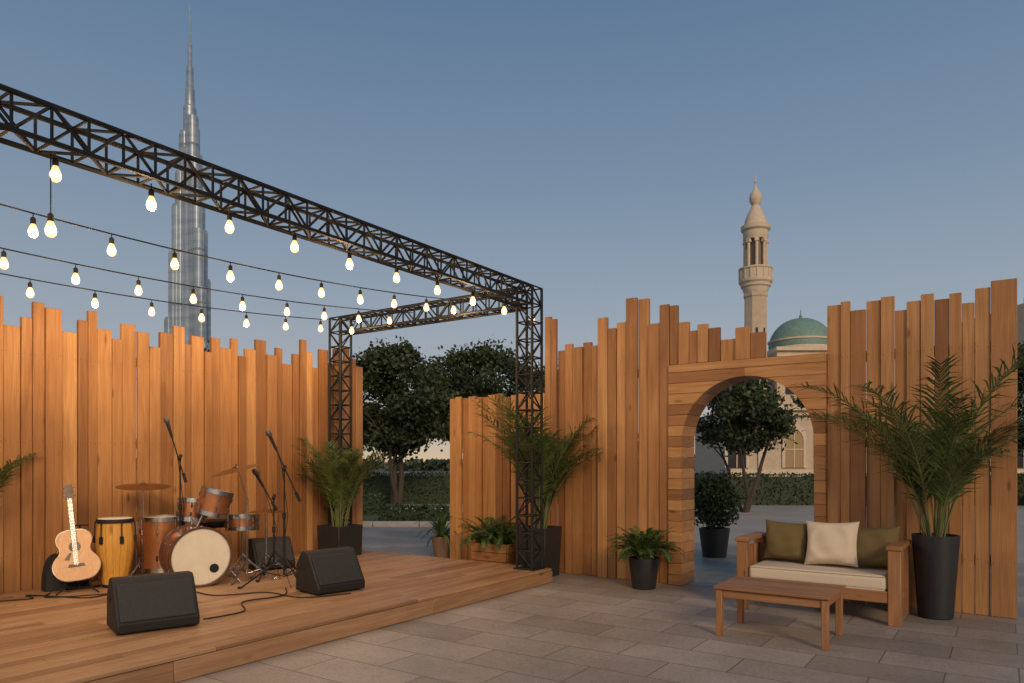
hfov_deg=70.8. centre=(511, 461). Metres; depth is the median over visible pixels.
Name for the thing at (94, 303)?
string lights
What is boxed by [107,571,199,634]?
stage monitor speaker
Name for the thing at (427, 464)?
distant trees
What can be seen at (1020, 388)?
tree
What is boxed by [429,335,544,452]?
tree
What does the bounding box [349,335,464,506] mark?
tree
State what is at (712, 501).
potted shrub
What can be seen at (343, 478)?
potted palm
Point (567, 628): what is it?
paving
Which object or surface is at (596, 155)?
sky
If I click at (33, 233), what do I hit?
string lights
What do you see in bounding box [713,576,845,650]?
coffee table
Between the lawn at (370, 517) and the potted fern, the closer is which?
the potted fern
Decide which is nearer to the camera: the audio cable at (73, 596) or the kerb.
the audio cable at (73, 596)
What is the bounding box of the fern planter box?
[457,514,521,564]
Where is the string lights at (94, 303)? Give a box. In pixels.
[0,273,367,333]
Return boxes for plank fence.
[450,392,544,559]
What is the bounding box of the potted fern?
[605,525,685,589]
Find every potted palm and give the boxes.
[0,452,43,491]
[292,433,392,554]
[467,392,604,576]
[784,344,1023,619]
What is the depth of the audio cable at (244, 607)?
6.10 m
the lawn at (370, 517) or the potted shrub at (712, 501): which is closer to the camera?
the potted shrub at (712, 501)
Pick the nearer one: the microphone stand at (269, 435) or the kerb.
the microphone stand at (269, 435)
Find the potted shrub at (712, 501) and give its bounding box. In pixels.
[694,469,741,557]
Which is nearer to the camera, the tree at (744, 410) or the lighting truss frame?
the lighting truss frame
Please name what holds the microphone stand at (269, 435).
on the wooden stage
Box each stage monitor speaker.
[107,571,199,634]
[248,536,294,570]
[296,547,364,595]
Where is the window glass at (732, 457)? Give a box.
[728,387,1022,467]
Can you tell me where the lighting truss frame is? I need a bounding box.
[0,83,545,570]
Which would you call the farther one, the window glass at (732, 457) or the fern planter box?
the window glass at (732, 457)
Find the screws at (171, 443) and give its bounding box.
[5,350,357,556]
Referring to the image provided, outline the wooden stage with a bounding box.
[0,550,551,682]
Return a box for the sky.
[0,0,1023,461]
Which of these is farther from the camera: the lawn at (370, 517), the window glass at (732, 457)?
the window glass at (732, 457)
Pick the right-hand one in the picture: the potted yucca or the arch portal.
the arch portal
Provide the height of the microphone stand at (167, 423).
1.698 m
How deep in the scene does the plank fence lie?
9.78 m
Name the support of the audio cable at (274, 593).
on the wooden stage
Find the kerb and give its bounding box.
[363,521,462,526]
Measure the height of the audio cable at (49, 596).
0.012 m
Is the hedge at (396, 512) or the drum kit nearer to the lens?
the drum kit
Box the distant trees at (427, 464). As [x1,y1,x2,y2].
[363,454,694,470]
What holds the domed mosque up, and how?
on the ground at (405, 472)
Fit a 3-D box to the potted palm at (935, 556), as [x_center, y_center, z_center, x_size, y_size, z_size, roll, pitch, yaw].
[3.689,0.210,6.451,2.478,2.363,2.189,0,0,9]
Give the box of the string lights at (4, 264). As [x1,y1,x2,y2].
[0,247,412,323]
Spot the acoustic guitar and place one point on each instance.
(78, 559)
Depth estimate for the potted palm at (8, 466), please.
6.48 m
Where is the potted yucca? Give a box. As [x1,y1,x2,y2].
[409,504,462,557]
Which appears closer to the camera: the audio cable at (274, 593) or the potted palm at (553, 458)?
the audio cable at (274, 593)
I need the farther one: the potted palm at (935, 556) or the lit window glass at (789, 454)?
the lit window glass at (789, 454)
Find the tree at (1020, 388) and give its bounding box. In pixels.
[990,340,1023,505]
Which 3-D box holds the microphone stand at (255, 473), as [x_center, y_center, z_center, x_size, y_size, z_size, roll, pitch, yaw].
[-2.541,0.650,7.558,0.497,1.166,0.433,0,0,19]
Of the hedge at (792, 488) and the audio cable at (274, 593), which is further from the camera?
the hedge at (792, 488)
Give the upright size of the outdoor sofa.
0.845 m
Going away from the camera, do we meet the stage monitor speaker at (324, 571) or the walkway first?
the stage monitor speaker at (324, 571)
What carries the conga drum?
on the wooden stage
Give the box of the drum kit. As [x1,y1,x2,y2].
[115,464,292,587]
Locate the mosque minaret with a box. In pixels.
[738,172,772,395]
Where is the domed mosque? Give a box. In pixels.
[695,303,1023,475]
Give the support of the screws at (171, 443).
attached to the planks at (60, 399)
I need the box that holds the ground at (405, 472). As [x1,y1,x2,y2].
[365,462,694,474]
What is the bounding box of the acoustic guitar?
[52,484,100,595]
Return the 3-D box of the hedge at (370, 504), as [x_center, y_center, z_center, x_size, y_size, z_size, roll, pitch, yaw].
[-5.711,1.104,19.057,4.819,0.680,0.770,0,0,0]
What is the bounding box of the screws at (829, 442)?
[551,345,993,563]
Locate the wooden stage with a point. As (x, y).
(59, 640)
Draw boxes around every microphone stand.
[155,417,186,573]
[237,429,305,592]
[252,468,295,581]
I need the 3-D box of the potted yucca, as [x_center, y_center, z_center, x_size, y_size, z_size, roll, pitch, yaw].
[-0.980,1.002,10.315,1.116,0.781,1.154,0,0,0]
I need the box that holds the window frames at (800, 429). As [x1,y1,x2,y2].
[724,424,1023,467]
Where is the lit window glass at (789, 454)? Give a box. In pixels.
[785,431,802,467]
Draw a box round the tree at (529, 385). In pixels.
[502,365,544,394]
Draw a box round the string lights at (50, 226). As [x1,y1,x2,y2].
[44,152,534,320]
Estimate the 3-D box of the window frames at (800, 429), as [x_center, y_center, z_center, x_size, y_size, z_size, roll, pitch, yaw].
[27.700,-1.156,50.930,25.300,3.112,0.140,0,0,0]
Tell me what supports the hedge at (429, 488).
on the ground at (405, 472)
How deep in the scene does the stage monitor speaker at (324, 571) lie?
6.77 m
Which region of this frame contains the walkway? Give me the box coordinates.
[386,504,1023,562]
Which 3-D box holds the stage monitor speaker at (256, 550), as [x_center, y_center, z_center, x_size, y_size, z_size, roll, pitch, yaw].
[-2.797,1.054,8.346,0.468,0.352,0.365,0,0,-38]
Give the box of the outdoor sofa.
[735,519,910,626]
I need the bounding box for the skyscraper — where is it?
[164,10,210,351]
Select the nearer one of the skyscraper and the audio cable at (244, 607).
the audio cable at (244, 607)
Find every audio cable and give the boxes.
[0,594,106,601]
[44,593,106,597]
[196,591,350,597]
[203,587,286,619]
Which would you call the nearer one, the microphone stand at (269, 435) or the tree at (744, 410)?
the microphone stand at (269, 435)
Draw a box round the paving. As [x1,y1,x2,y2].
[175,527,1023,682]
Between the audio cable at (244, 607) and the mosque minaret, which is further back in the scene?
the mosque minaret
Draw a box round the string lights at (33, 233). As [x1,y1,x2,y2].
[0,203,466,313]
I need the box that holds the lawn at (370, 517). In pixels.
[363,512,462,520]
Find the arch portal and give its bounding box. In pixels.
[668,353,826,585]
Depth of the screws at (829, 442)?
7.14 m
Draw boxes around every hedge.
[363,470,462,503]
[363,492,387,514]
[374,501,449,521]
[694,471,1023,504]
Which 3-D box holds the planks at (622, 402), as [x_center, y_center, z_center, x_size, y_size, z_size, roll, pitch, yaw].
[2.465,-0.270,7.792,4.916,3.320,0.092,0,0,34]
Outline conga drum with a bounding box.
[93,517,136,587]
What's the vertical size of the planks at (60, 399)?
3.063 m
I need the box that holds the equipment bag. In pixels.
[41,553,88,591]
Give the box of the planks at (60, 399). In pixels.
[0,296,362,592]
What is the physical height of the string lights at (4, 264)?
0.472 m
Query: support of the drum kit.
on the wooden stage
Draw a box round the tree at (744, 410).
[694,379,804,512]
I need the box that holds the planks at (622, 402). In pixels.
[545,278,1016,618]
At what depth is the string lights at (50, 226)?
4.60 m

